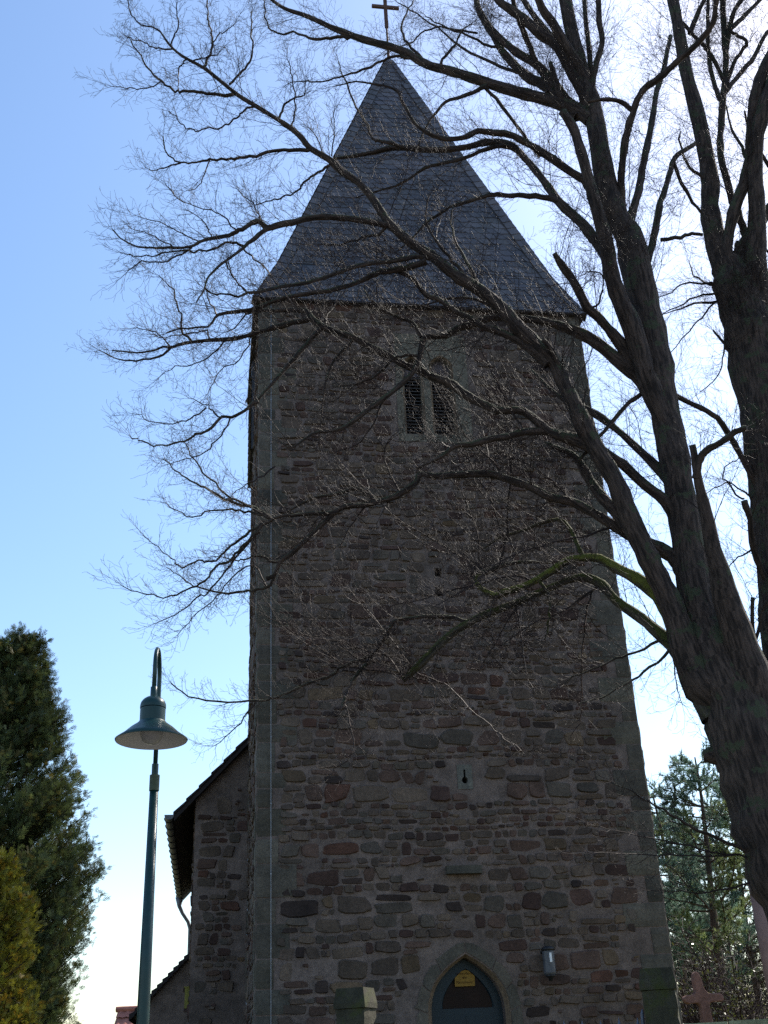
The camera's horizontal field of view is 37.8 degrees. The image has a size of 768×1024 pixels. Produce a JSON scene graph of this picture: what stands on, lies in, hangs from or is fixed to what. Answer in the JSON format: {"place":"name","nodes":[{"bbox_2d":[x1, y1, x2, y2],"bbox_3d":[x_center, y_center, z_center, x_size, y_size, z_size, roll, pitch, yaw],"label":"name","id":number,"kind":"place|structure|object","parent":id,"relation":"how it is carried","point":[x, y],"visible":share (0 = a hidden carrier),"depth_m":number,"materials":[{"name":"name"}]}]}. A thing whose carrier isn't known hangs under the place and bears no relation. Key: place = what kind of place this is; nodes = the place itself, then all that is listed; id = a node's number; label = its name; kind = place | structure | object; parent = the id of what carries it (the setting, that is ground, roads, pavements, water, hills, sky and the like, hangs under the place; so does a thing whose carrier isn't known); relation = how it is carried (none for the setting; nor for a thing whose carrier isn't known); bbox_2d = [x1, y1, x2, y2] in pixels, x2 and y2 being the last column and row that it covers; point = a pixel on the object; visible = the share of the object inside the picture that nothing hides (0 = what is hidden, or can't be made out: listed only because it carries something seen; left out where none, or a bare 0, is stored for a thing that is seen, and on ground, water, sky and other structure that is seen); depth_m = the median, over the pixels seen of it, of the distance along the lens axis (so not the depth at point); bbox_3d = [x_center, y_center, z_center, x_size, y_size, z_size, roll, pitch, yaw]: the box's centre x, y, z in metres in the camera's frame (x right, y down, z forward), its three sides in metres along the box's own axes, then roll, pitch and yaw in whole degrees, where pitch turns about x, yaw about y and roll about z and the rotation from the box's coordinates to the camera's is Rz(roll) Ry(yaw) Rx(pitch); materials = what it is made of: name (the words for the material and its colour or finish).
{"place":"outdoors","nodes":[
{"label":"outdoors","id":0,"kind":"place"},
{"bbox_2d":[0,0,767,1023],"label":"sky","id":1,"kind":"structure","parent":0,"point":[67,485],"materials":[{"name":"blue"}]},
{"bbox_2d":[563,1009,644,1023],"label":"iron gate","id":2,"kind":"structure","parent":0,"point":[642,1018],"depth_m":13.68,"materials":[{"name":"black metal"}]},
{"bbox_3d":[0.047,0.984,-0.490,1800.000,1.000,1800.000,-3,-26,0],"label":"ground","id":3,"kind":"structure","parent":0,"visible":0},
{"bbox_2d":[0,847,47,1023],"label":"thuja shrub","id":4,"kind":"object","parent":3,"relation":"on","point":[15,910],"visible":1,"depth_m":7.79,"materials":[{"name":"green plant"}]},
{"bbox_2d":[0,621,112,1023],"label":"thuja tree","id":5,"kind":"object","parent":3,"relation":"on","point":[32,815],"visible":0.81,"depth_m":10.26,"materials":[{"name":"green plant"}]},
{"bbox_2d":[114,1006,136,1023],"bbox_3d":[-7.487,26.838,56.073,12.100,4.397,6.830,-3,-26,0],"label":"chimney","id":6,"kind":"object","parent":3,"relation":"on","point":[123,1013],"depth_m":56.70,"materials":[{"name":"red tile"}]},
{"bbox_2d":[115,647,187,1023],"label":"street lamp","id":7,"kind":"object","parent":3,"relation":"on","point":[153,729],"visible":1,"depth_m":7.87,"materials":[{"name":"metal"}]},
{"bbox_2d":[333,987,376,1023],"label":"gate pillar","id":8,"kind":"structure","parent":3,"relation":"on","point":[355,1005],"depth_m":14.51,"materials":[{"name":"stone"}]},
{"bbox_2d":[129,0,681,1023],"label":"church","id":9,"kind":"structure","parent":3,"relation":"on","point":[407,882],"depth_m":21.15,"materials":[{"name":"stone"}]},
{"bbox_2d":[184,986,188,1008],"bbox_3d":[-3.955,9.724,22.449,0.108,0.400,0.290,1,-27,-8],"label":"meter box","id":10,"kind":"object","parent":9,"relation":"attached to","point":[186,1002],"visible":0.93,"depth_m":22.35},
{"bbox_2d":[393,333,472,442],"bbox_3d":[1.023,-2.613,24.517,1.601,2.752,0.431,1,-27,-8],"label":"bell window","id":11,"kind":"structure","parent":9,"relation":"in","point":[416,391],"depth_m":24.40,"materials":[{"name":"stone"}]},
{"bbox_2d":[455,970,474,986],"bbox_3d":[1.383,8.003,19.253,0.354,0.259,0.005,1,-27,-8],"label":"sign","id":12,"kind":"object","parent":9,"relation":"attached to","point":[465,978],"visible":1,"depth_m":19.24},
{"bbox_2d":[432,959,503,1023],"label":"door","id":13,"kind":"structure","parent":9,"relation":"in","point":[480,1003],"depth_m":19.13,"materials":[{"name":"blue paint"}]},
{"bbox_2d":[540,946,555,980],"bbox_3d":[2.805,7.723,19.180,0.227,0.561,0.301,10,-29,-24],"label":"wall lantern","id":14,"kind":"object","parent":9,"relation":"attached to","point":[548,957],"depth_m":19.08,"materials":[{"name":"black metal"}]},
{"bbox_2d":[64,0,767,927],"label":"linden tree","id":15,"kind":"object","parent":3,"relation":"on","point":[706,638],"visible":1,"depth_m":13.37,"materials":[{"name":"brown plant"}]},
{"bbox_2d":[639,967,680,1023],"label":"gate pillar","id":16,"kind":"structure","parent":3,"relation":"on","point":[658,987],"depth_m":13.55,"materials":[{"name":"stone"}]},
{"bbox_2d":[609,0,767,660],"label":"linden tree","id":17,"kind":"object","parent":3,"relation":"on","point":[739,283],"visible":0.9,"depth_m":16.26,"materials":[{"name":"brown plant"}]},
{"bbox_2d":[653,736,751,1016],"bbox_3d":[8.808,10.931,31.299,4.376,9.206,5.316,-3,-26,0],"label":"pine tree","id":18,"kind":"object","parent":3,"relation":"on","point":[700,780],"visible":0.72,"depth_m":31.20,"materials":[{"name":"green plant"}]},
{"bbox_2d":[682,972,723,1022],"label":"stone cross","id":19,"kind":"object","parent":3,"relation":"on","point":[701,997],"visible":1,"depth_m":16.39,"materials":[{"name":"red stone"}]},
{"bbox_2d":[647,773,763,1013],"bbox_3d":[9.071,12.623,34.570,4.663,9.057,5.160,-19,-31,30],"label":"pine tree","id":20,"kind":"object","parent":3,"relation":"on","point":[654,793],"visible":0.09,"depth_m":34.49,"materials":[{"name":"green plant"}]},
{"bbox_2d":[682,1012,732,1023],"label":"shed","id":21,"kind":"structure","parent":3,"relation":"on","point":[692,1018],"depth_m":27.18,"materials":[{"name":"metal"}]},
{"bbox_2d":[658,818,764,1008],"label":"pine tree","id":22,"kind":"object","parent":3,"relation":"on","point":[742,935],"visible":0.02,"depth_m":43.82,"materials":[{"name":"green plant"}]},
{"bbox_2d":[660,874,767,1017],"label":"evergreen bush","id":23,"kind":"object","parent":3,"relation":"on","point":[746,959],"visible":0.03,"depth_m":41.56,"materials":[{"name":"green plant"}]},
{"bbox_2d":[664,843,767,1015],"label":"evergreen bush","id":24,"kind":"object","parent":3,"relation":"on","point":[761,968],"visible":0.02,"depth_m":39.49,"materials":[{"name":"green plant"}]},
{"bbox_2d":[666,909,767,1023],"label":"bare shrub","id":25,"kind":"object","parent":3,"relation":"on","point":[721,986],"visible":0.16,"depth_m":23.84,"materials":[{"name":"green plant"}]},
{"bbox_2d":[667,901,767,1023],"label":"leafy shrub","id":26,"kind":"object","parent":3,"relation":"on","point":[735,982],"visible":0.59,"depth_m":21.70,"materials":[{"name":"green plant"}]},
{"bbox_2d":[668,774,766,1018],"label":"pine tree","id":27,"kind":"object","parent":3,"relation":"on","point":[742,888],"visible":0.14,"depth_m":37.98,"materials":[{"name":"green plant"}]},
{"bbox_2d":[669,934,767,1023],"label":"bare shrub","id":28,"kind":"object","parent":3,"relation":"on","point":[748,1014],"visible":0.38,"depth_m":25.09,"materials":[{"name":"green plant"}]},
{"bbox_2d":[673,927,767,1022],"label":"bare shrub","id":29,"kind":"object","parent":3,"relation":"on","point":[721,1016],"visible":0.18,"depth_m":26.35,"materials":[{"name":"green plant"}]},
{"bbox_2d":[688,1019,767,1023],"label":"churchyard wall","id":30,"kind":"structure","parent":3,"relation":"on","point":[758,1021],"depth_m":13.14,"materials":[{"name":"stone"}]},
{"bbox_2d":[748,885,767,994],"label":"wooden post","id":31,"kind":"object","parent":3,"relation":"on","point":[761,923],"visible":0.45,"depth_m":17.68,"materials":[{"name":"brown wood"}]}
]}

